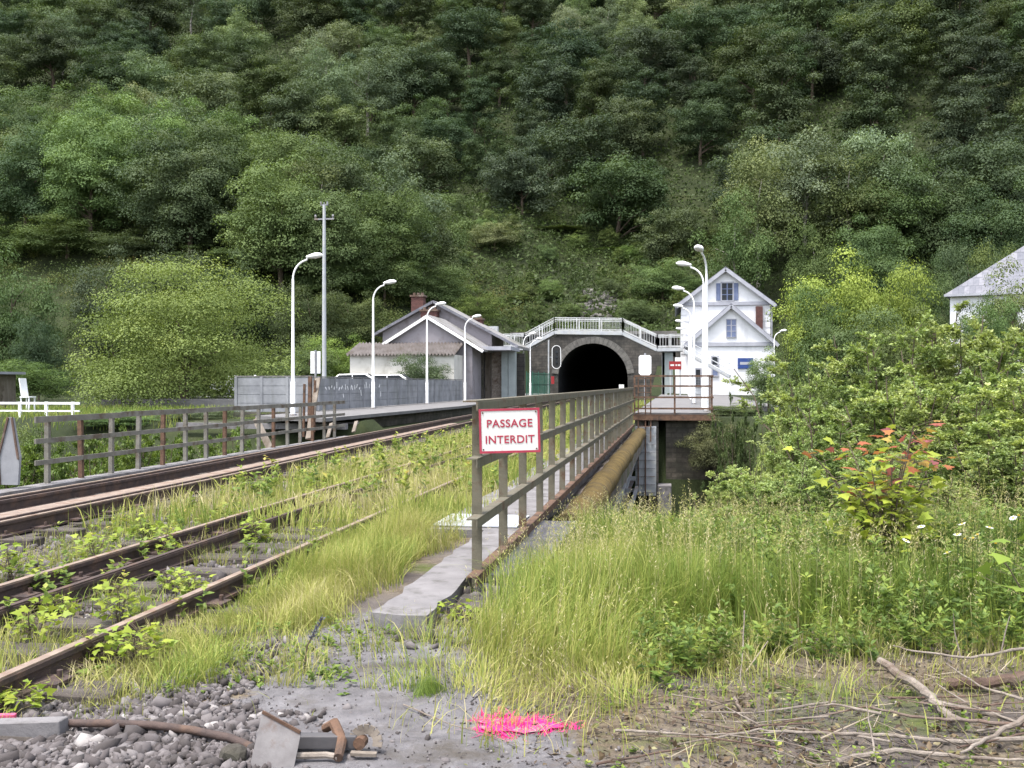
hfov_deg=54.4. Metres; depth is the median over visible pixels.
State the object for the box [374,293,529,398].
station building
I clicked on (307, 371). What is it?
bushy tree
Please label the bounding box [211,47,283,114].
woodland tree
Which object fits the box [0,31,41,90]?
woodland tree
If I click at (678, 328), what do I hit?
street lamp
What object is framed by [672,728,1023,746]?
fallen branch
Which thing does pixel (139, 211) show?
grove tree
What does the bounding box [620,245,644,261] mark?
bush
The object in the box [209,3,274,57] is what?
woodland tree
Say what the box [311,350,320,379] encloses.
platform sign
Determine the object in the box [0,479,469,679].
trackside weeds
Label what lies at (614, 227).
bush
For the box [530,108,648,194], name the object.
woodland tree
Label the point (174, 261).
bushy tree
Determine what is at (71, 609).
young sapling
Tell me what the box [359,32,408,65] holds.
woodland tree
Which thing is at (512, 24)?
woodland tree
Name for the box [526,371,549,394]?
wire fence
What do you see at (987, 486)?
leafy shrub
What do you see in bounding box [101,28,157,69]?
woodland tree
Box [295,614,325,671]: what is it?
spike plant
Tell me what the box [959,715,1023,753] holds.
fallen branch
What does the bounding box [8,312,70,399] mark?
bushy tree
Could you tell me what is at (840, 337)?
bushy tree
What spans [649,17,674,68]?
woodland tree
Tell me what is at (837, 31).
woodland tree
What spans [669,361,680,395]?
red information board
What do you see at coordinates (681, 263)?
street lamp
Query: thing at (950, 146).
woodland tree
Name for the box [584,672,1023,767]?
debris weeds
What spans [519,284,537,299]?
bush
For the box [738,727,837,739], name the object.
fallen branch
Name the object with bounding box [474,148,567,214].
woodland tree
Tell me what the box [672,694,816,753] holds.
fallen branch
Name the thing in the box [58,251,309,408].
round tree
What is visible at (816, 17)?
woodland tree
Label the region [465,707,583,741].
painted grass patch
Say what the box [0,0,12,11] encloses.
woodland tree
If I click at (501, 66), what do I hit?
woodland tree
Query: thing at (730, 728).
fallen branch
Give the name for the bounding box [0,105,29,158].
grove tree
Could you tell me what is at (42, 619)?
young sapling
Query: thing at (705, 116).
woodland tree
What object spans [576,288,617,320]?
rock outcrop
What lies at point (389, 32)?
woodland tree
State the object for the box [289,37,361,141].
woodland tree
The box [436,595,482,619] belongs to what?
young sapling
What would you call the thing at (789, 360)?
bushy tree
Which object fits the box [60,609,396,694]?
path weeds
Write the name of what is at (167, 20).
woodland tree
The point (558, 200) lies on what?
forest undergrowth
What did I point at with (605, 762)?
fallen branch
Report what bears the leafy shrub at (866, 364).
on the ground at (420, 568)
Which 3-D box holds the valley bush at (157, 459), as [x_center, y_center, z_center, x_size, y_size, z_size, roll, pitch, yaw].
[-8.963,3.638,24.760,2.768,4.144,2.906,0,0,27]
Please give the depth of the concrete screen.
44.05 m
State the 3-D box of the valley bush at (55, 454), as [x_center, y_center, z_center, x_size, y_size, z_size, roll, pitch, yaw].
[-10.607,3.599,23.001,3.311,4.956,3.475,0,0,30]
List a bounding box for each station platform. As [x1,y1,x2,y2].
[176,393,553,429]
[633,394,780,425]
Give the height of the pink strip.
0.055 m
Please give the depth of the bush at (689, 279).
155.01 m
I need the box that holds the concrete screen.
[233,376,462,416]
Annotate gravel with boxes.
[0,511,229,583]
[0,694,449,767]
[1,531,318,670]
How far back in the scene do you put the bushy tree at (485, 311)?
123.90 m
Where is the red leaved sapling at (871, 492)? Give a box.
[782,420,954,571]
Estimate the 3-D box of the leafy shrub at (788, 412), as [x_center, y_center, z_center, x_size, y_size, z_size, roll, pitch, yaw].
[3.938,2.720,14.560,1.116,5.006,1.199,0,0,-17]
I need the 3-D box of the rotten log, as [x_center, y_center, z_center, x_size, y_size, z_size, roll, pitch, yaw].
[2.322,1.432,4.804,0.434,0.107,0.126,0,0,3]
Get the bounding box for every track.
[0,396,588,547]
[0,427,547,741]
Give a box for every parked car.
[336,374,375,378]
[375,374,412,379]
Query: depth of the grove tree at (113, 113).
143.43 m
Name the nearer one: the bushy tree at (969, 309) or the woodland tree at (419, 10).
the bushy tree at (969, 309)
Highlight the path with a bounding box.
[244,614,546,767]
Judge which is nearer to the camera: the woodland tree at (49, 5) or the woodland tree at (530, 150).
the woodland tree at (530, 150)
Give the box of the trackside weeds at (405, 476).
[220,415,599,506]
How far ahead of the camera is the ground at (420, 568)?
34.52 m
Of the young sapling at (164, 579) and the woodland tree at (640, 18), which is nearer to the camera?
the young sapling at (164, 579)
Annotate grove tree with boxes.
[0,88,56,155]
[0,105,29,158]
[0,111,29,213]
[0,113,81,230]
[0,170,22,234]
[1,92,58,133]
[3,103,88,209]
[32,105,97,150]
[34,103,141,238]
[40,87,107,121]
[50,90,153,217]
[62,110,140,201]
[72,80,149,135]
[91,118,226,247]
[110,95,205,191]
[119,118,260,257]
[127,88,200,136]
[137,105,214,162]
[150,99,258,211]
[189,98,266,200]
[189,108,269,207]
[210,149,345,295]
[228,126,338,239]
[229,127,286,210]
[239,131,312,208]
[277,185,385,294]
[279,152,371,239]
[301,143,409,226]
[308,137,374,196]
[310,140,396,202]
[339,182,441,300]
[342,144,452,261]
[387,180,430,253]
[406,196,464,275]
[409,189,475,284]
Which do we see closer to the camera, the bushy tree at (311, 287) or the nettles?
the nettles
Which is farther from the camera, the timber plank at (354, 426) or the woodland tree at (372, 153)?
the woodland tree at (372, 153)
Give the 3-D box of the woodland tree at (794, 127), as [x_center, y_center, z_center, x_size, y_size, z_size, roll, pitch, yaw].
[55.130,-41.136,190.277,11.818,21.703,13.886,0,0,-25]
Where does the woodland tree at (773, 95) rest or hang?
on the ground at (420, 568)
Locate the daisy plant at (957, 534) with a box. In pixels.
[902,514,1021,624]
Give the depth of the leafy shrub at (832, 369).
17.78 m
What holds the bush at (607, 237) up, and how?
on the ground at (420, 568)
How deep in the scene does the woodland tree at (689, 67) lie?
228.34 m
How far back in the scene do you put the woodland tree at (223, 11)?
314.32 m
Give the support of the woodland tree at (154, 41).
on the ground at (420, 568)
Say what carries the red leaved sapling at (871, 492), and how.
on the ground at (420, 568)
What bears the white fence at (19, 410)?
on the ground at (420, 568)
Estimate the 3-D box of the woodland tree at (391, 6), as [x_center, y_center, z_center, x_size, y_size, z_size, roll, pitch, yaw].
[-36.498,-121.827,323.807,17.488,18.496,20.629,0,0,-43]
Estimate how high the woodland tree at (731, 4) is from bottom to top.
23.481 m
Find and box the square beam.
[0,716,68,737]
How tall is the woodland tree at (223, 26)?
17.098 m
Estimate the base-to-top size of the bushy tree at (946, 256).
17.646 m
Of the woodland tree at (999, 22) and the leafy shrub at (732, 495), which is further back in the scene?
the woodland tree at (999, 22)
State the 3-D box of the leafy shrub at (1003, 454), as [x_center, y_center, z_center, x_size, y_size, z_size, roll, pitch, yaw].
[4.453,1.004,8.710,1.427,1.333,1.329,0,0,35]
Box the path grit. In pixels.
[44,619,1023,767]
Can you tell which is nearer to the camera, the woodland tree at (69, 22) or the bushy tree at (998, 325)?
the bushy tree at (998, 325)
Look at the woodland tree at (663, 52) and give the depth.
245.37 m
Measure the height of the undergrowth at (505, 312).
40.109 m
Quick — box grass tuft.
[400,670,454,701]
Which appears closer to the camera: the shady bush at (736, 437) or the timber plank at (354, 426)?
the shady bush at (736, 437)
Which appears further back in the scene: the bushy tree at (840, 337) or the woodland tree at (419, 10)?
the woodland tree at (419, 10)
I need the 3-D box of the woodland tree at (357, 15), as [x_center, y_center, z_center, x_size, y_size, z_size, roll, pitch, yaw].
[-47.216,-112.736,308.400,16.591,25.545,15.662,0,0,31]
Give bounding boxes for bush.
[0,428,75,488]
[0,457,43,489]
[5,465,32,488]
[20,432,123,482]
[37,443,115,481]
[55,439,166,479]
[65,422,133,475]
[84,418,182,471]
[101,452,159,471]
[133,433,219,463]
[178,433,233,459]
[197,426,251,458]
[208,429,264,455]
[436,193,468,214]
[458,250,472,257]
[459,255,471,264]
[475,217,497,231]
[482,210,498,221]
[502,212,519,226]
[505,291,528,303]
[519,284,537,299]
[526,272,535,279]
[527,302,548,316]
[530,310,549,325]
[535,295,545,304]
[536,243,559,262]
[538,275,566,298]
[540,283,563,299]
[558,302,585,318]
[564,229,590,247]
[575,294,589,302]
[597,225,620,246]
[598,277,623,293]
[599,209,625,229]
[607,221,616,229]
[609,263,617,271]
[611,248,629,263]
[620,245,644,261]
[625,239,642,248]
[662,277,679,295]
[670,287,691,303]
[672,238,693,257]
[672,278,701,292]
[680,275,701,284]
[688,230,710,244]
[693,480,724,516]
[703,224,724,246]
[707,231,725,244]
[711,392,758,505]
[717,450,741,505]
[721,397,788,501]
[765,391,817,471]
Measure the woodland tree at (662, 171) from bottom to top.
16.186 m
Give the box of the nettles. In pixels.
[608,490,1023,661]
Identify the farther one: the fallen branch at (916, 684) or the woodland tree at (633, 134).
the woodland tree at (633, 134)
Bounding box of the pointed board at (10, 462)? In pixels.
[0,417,21,484]
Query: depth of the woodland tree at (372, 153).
203.69 m
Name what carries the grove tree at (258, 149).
on the ground at (420, 568)
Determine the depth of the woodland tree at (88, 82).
227.04 m
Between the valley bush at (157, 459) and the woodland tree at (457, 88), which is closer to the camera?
the valley bush at (157, 459)
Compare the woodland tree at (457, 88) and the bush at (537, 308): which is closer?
the bush at (537, 308)
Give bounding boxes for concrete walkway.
[371,429,631,630]
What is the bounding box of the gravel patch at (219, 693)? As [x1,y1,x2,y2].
[7,635,289,714]
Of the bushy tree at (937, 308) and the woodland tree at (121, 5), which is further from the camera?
the woodland tree at (121, 5)
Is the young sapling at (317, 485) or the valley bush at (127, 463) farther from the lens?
the valley bush at (127, 463)
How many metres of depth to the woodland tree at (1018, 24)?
209.76 m
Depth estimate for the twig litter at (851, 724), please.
4.43 m
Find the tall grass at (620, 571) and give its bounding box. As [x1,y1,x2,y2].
[423,467,1023,705]
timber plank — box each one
[254,417,271,447]
[305,377,320,439]
[326,422,332,438]
[352,421,357,432]
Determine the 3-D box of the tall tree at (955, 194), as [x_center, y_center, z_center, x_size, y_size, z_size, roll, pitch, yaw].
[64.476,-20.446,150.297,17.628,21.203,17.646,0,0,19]
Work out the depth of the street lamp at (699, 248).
35.30 m
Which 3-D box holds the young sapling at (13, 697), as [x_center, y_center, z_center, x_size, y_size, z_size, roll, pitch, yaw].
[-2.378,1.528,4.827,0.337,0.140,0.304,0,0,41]
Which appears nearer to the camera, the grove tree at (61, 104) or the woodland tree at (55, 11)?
the grove tree at (61, 104)
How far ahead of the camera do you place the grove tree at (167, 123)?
134.64 m
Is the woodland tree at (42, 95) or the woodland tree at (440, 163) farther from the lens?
the woodland tree at (42, 95)
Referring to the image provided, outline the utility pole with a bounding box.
[314,201,333,376]
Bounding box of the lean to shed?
[346,342,463,398]
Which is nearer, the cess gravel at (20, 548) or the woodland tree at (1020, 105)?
the cess gravel at (20, 548)
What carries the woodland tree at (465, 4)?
on the ground at (420, 568)
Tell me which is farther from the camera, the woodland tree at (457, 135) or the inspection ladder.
the woodland tree at (457, 135)
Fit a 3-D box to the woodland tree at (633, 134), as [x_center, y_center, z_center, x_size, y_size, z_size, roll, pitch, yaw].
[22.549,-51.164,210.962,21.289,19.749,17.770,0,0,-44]
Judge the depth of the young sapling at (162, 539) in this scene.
9.15 m
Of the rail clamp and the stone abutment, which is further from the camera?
the stone abutment
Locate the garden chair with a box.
[19,378,35,409]
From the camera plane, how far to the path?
4.61 m
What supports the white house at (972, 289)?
on the ground at (420, 568)
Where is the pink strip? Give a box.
[0,713,16,717]
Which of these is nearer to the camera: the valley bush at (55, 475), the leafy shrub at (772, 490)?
the leafy shrub at (772, 490)
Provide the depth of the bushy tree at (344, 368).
86.94 m
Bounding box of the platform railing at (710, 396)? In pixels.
[634,375,713,413]
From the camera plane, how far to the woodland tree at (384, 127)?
225.87 m
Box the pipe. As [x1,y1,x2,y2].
[555,428,645,523]
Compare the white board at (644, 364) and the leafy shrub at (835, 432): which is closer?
the leafy shrub at (835, 432)
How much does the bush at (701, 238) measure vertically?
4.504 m
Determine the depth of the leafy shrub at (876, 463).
8.96 m
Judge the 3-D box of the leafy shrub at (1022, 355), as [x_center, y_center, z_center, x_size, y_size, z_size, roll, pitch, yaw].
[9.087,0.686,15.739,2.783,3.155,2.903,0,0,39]
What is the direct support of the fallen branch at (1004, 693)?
on the ground at (420, 568)
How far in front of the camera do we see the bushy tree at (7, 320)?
92.66 m
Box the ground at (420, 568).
[0,0,1023,767]
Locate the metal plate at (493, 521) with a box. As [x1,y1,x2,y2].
[435,513,529,527]
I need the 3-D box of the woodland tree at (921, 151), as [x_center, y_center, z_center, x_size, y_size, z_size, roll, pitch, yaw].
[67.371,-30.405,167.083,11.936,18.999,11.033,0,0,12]
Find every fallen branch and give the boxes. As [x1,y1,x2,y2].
[403,704,537,753]
[595,738,729,764]
[615,729,776,735]
[645,735,775,748]
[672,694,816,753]
[672,716,816,761]
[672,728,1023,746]
[675,699,835,713]
[696,711,828,722]
[712,719,814,735]
[726,610,744,679]
[730,724,847,759]
[733,696,749,720]
[736,722,890,742]
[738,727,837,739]
[771,748,834,765]
[782,706,1023,727]
[797,687,881,714]
[834,748,1023,763]
[846,688,1002,712]
[866,702,876,763]
[876,657,1010,727]
[887,689,1023,698]
[893,613,1023,658]
[918,702,1022,710]
[936,683,1015,721]
[946,663,1023,700]
[951,697,1023,709]
[956,732,1023,748]
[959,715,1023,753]
[976,727,999,731]
[997,712,1023,713]
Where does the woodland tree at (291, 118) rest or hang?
on the ground at (420, 568)
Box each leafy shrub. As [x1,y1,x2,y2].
[686,478,743,524]
[705,454,796,525]
[711,457,895,527]
[720,337,966,477]
[750,401,801,508]
[753,395,884,505]
[759,511,858,545]
[766,353,864,489]
[788,440,927,524]
[794,374,969,506]
[806,308,962,453]
[824,366,1014,497]
[833,442,967,518]
[844,437,1023,527]
[868,366,1023,497]
[890,300,1023,443]
[921,335,1023,448]
[928,373,1023,498]
[935,435,1023,525]
[942,498,1023,540]
[998,446,1023,512]
[1015,348,1023,418]
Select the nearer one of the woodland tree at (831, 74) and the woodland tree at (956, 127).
the woodland tree at (956, 127)
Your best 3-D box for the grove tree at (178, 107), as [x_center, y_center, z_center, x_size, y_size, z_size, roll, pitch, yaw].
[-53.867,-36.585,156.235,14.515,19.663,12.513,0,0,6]
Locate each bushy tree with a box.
[0,215,50,261]
[0,242,70,371]
[0,357,79,401]
[0,422,72,488]
[8,211,117,258]
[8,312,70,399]
[59,241,160,356]
[68,410,169,426]
[81,228,180,259]
[126,240,211,340]
[153,408,245,419]
[163,244,245,275]
[187,245,279,344]
[220,236,319,280]
[245,412,269,418]
[264,278,357,363]
[271,334,343,376]
[282,262,380,296]
[302,332,365,376]
[309,290,390,347]
[345,243,428,306]
[371,255,430,294]
[389,351,453,379]
[402,263,475,306]
[449,284,508,325]
[464,219,524,250]
[531,225,591,229]
[580,246,633,250]
[612,297,664,324]
[622,256,699,299]
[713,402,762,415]
[742,344,792,410]
[765,242,919,392]
[777,292,830,387]
[785,276,864,397]
[792,299,908,388]
[831,256,942,379]
[863,303,963,386]
[889,254,955,353]
[930,232,1001,324]
[954,300,986,374]
[957,254,1023,389]
[958,290,1023,382]
[963,237,1020,275]
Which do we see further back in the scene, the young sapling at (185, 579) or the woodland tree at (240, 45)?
the woodland tree at (240, 45)
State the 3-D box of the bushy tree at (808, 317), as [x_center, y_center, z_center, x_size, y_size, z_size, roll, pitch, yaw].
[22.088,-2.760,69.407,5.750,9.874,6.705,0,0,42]
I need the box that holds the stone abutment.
[648,420,715,517]
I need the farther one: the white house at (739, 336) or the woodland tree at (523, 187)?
the woodland tree at (523, 187)
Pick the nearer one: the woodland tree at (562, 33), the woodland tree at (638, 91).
the woodland tree at (638, 91)
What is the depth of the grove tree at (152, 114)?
143.97 m
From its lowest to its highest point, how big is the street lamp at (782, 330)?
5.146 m
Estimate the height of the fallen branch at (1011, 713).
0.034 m
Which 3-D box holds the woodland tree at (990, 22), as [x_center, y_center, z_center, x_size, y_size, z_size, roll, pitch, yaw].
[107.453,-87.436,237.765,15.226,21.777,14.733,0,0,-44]
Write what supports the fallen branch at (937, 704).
on the fallen branch at (916, 684)
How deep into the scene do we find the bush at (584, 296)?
159.53 m
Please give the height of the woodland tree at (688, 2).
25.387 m
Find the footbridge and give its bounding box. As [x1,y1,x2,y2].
[488,317,730,393]
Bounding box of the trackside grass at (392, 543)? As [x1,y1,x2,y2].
[0,398,652,704]
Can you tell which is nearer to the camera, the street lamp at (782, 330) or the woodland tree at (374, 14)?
the street lamp at (782, 330)
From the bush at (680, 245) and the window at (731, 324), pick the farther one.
the bush at (680, 245)
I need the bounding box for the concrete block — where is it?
[658,483,671,522]
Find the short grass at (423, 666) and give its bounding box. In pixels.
[0,593,1023,767]
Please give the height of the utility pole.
11.196 m
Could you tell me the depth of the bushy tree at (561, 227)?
184.00 m
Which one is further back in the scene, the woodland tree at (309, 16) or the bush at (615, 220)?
the woodland tree at (309, 16)
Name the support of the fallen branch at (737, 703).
on the ground at (420, 568)
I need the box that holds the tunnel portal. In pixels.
[510,331,679,395]
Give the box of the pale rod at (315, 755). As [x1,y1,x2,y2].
[296,752,336,759]
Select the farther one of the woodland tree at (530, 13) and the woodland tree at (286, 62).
the woodland tree at (530, 13)
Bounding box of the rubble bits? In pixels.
[392,572,520,649]
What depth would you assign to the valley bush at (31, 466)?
21.97 m
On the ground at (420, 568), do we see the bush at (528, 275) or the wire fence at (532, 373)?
the bush at (528, 275)
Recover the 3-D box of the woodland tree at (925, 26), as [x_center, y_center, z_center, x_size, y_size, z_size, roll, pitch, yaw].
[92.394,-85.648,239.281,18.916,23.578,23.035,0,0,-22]
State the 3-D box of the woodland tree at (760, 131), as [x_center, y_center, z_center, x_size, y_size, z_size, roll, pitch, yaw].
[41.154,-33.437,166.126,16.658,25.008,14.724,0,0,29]
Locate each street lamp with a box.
[289,253,322,415]
[370,280,395,408]
[425,302,445,403]
[463,314,480,400]
[529,337,542,394]
[672,286,696,403]
[673,304,691,399]
[675,319,689,395]
[676,261,704,407]
[676,327,688,395]
[694,245,710,411]
[773,329,786,375]
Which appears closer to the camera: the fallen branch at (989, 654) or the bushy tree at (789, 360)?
the fallen branch at (989, 654)
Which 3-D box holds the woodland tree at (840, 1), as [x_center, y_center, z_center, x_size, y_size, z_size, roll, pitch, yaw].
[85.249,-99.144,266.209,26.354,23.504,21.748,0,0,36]
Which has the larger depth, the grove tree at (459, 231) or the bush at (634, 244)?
the bush at (634, 244)
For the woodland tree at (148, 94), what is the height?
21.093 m
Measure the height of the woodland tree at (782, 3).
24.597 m
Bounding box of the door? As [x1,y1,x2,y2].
[695,368,701,384]
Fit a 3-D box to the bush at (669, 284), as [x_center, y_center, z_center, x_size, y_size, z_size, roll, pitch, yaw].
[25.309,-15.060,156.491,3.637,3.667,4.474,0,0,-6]
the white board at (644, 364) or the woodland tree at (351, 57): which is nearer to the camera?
the white board at (644, 364)
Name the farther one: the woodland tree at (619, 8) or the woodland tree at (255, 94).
the woodland tree at (619, 8)
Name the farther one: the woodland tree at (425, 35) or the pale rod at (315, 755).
the woodland tree at (425, 35)
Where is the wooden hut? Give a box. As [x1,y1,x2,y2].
[0,372,25,407]
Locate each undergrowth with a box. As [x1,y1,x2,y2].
[0,192,1009,388]
[6,0,1023,331]
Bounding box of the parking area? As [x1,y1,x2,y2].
[101,396,337,410]
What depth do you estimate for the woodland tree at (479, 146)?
213.40 m
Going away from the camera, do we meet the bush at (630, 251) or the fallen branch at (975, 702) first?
the fallen branch at (975, 702)
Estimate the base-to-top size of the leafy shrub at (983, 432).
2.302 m
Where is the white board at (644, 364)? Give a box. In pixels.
[639,353,650,403]
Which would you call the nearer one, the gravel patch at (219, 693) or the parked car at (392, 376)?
the gravel patch at (219, 693)
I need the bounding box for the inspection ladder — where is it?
[635,377,655,495]
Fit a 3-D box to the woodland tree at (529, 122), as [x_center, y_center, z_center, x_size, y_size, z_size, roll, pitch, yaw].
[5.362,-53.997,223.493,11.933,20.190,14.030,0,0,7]
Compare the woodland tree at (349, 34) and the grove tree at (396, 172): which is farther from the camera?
the woodland tree at (349, 34)
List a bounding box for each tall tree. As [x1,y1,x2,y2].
[629,205,710,261]
[687,184,780,291]
[705,144,815,287]
[759,122,861,244]
[782,217,847,318]
[802,143,905,244]
[825,212,919,309]
[829,137,952,267]
[888,176,1000,270]
[929,173,1023,279]
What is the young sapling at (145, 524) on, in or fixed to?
on the ground at (420, 568)
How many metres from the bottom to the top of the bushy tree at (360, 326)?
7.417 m
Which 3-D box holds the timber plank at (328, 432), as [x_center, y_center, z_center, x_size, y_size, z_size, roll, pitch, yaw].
[-5.721,1.458,31.198,0.126,0.484,0.748,0,0,-1]
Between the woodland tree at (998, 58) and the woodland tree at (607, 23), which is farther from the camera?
the woodland tree at (607, 23)
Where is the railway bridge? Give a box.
[0,432,643,528]
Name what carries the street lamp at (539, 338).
on the station platform at (382, 416)
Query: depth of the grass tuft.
4.87 m
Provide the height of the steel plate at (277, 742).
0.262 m
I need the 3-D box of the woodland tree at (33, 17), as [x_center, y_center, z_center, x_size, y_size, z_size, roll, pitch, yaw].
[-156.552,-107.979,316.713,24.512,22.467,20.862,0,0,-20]
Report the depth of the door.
91.36 m
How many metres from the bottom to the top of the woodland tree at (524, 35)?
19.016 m
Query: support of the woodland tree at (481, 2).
on the ground at (420, 568)
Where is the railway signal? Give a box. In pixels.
[548,340,560,383]
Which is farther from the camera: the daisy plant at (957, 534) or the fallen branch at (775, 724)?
the daisy plant at (957, 534)
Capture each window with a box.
[711,355,718,365]
[711,367,718,376]
[716,282,737,301]
[726,319,736,337]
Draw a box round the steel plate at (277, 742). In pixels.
[250,710,300,766]
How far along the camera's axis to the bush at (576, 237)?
180.47 m
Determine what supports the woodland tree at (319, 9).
on the ground at (420, 568)
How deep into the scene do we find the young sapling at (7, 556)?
8.09 m
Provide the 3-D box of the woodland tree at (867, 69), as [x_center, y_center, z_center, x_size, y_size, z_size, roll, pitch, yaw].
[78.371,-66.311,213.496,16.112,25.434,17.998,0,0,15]
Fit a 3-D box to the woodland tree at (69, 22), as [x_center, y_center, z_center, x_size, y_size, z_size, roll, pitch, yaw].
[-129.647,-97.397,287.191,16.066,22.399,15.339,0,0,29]
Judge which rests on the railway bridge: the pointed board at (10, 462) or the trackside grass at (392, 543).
the pointed board at (10, 462)
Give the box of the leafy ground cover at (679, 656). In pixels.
[630,592,1023,687]
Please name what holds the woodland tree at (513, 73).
on the ground at (420, 568)
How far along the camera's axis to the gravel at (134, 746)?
4.22 m
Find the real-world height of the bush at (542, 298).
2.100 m
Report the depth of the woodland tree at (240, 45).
272.95 m
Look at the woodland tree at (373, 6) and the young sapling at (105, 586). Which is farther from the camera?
the woodland tree at (373, 6)
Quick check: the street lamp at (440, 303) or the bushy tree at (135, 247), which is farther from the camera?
the bushy tree at (135, 247)
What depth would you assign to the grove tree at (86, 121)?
134.59 m
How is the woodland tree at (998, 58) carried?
on the ground at (420, 568)
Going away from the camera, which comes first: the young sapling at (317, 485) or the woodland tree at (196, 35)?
the young sapling at (317, 485)
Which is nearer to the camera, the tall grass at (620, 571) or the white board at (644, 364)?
the tall grass at (620, 571)
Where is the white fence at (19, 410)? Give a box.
[0,402,79,416]
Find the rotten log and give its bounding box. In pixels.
[945,671,1023,689]
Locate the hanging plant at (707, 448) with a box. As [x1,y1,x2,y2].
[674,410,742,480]
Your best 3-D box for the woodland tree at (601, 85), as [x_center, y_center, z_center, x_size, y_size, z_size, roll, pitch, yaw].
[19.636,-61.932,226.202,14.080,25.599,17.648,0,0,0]
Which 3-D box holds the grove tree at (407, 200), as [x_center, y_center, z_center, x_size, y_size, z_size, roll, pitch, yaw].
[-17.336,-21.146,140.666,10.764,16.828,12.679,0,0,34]
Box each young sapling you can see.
[0,542,38,580]
[0,678,56,712]
[4,597,72,642]
[28,592,81,614]
[62,624,127,664]
[69,525,123,558]
[88,577,155,622]
[109,620,178,668]
[126,512,164,539]
[147,526,183,551]
[149,567,194,586]
[163,568,215,592]
[240,516,271,539]
[302,479,325,492]
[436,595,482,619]
[964,533,1023,597]
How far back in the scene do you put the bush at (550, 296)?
160.08 m
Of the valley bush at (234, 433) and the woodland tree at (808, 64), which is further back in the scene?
the woodland tree at (808, 64)
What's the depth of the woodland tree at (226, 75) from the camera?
241.32 m
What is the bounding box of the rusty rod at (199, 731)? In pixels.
[68,719,252,746]
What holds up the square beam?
on the gravel at (134, 746)
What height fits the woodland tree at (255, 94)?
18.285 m
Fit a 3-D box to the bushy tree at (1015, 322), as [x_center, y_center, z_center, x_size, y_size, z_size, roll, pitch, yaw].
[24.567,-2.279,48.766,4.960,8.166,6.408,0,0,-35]
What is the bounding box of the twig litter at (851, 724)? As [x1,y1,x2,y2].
[505,641,1023,767]
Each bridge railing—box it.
[0,376,345,495]
[463,388,634,586]
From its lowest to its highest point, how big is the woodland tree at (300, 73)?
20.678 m
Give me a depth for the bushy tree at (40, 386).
65.50 m
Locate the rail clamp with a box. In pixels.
[298,718,382,761]
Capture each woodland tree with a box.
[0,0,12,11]
[0,1,10,10]
[0,6,43,54]
[0,7,37,66]
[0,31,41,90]
[0,32,33,74]
[0,52,26,90]
[0,69,17,100]
[0,80,86,125]
[6,2,36,29]
[7,0,38,15]
[15,16,85,93]
[23,7,94,51]
[27,0,98,28]
[34,7,90,73]
[61,44,129,88]
[63,0,135,46]
[65,40,151,106]
[67,76,143,113]
[74,0,120,36]
[80,17,135,63]
[81,0,126,13]
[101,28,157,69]
[102,57,186,101]
[114,0,157,28]
[117,10,170,68]
[118,0,186,39]
[123,48,173,101]
[123,81,163,116]
[151,49,205,98]
[160,68,244,126]
[165,29,254,78]
[167,32,217,69]
[169,0,216,33]
[182,59,235,101]
[195,0,265,36]
[198,104,294,139]
[199,0,230,19]
[199,72,256,123]
[205,29,260,73]
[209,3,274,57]
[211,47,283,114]
[213,16,248,39]
[228,0,295,32]
[232,52,311,133]
[242,67,281,116]
[258,72,339,141]
[271,0,351,48]
[278,50,327,87]
[284,53,331,108]
[289,25,340,73]
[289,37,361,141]
[294,133,345,165]
[297,93,382,151]
[300,0,340,29]
[318,19,367,76]
[330,144,395,186]
[331,0,384,48]
[331,51,362,91]
[334,0,381,30]
[337,43,408,135]
[337,53,406,123]
[352,20,415,55]
[356,41,433,116]
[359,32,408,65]
[361,106,424,169]
[363,39,462,117]
[368,0,385,16]
[369,0,411,30]
[374,130,464,199]
[388,116,438,188]
[394,0,448,47]
[397,94,461,146]
[406,20,446,56]
[415,115,478,168]
[420,51,480,116]
[426,0,476,30]
[430,0,509,77]
[448,69,502,135]
[453,0,497,25]
[460,116,516,200]
[473,14,527,58]
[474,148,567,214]
[475,45,521,106]
[479,0,511,18]
[480,155,550,204]
[496,0,540,28]
[497,41,568,125]
[500,0,557,40]
[510,98,558,156]
[512,44,586,135]
[512,125,581,183]
[514,24,546,70]
[529,15,603,107]
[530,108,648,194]
[537,55,585,96]
[541,0,608,32]
[549,3,590,38]
[553,27,590,69]
[560,151,676,238]
[562,0,598,28]
[567,51,647,117]
[568,56,628,152]
[570,48,630,109]
[580,93,666,159]
[582,24,615,68]
[585,0,629,50]
[595,0,650,29]
[597,23,687,91]
[604,17,662,82]
[605,157,672,211]
[609,67,679,156]
[612,0,663,38]
[616,0,682,26]
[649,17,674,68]
[657,0,729,80]
[662,0,716,37]
[665,44,711,123]
[667,99,733,164]
[676,0,713,35]
[683,67,752,135]
[703,140,741,215]
[706,0,771,34]
[710,108,808,225]
[712,13,802,113]
[713,2,788,66]
[720,134,814,233]
[720,171,766,215]
[732,29,823,144]
[745,0,816,34]
[746,13,818,121]
[750,20,806,56]
[778,110,832,173]
[780,0,854,51]
[789,28,856,104]
[796,148,843,208]
[799,0,872,38]
[807,8,876,75]
[816,150,891,200]
[831,71,913,167]
[831,124,938,226]
[832,0,942,87]
[837,0,888,15]
[839,9,917,123]
[843,0,890,19]
[857,0,938,42]
[886,147,941,222]
[913,0,996,77]
[916,21,983,105]
[916,72,1001,168]
[916,136,1023,233]
[918,136,973,215]
[927,0,995,37]
[942,22,1023,130]
[964,110,1023,197]
[982,0,1014,47]
[983,0,1023,52]
[995,0,1023,75]
[1008,87,1023,145]
[1013,38,1023,88]
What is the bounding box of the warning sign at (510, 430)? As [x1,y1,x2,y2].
[479,408,540,453]
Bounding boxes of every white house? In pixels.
[675,266,779,394]
[944,246,1023,373]

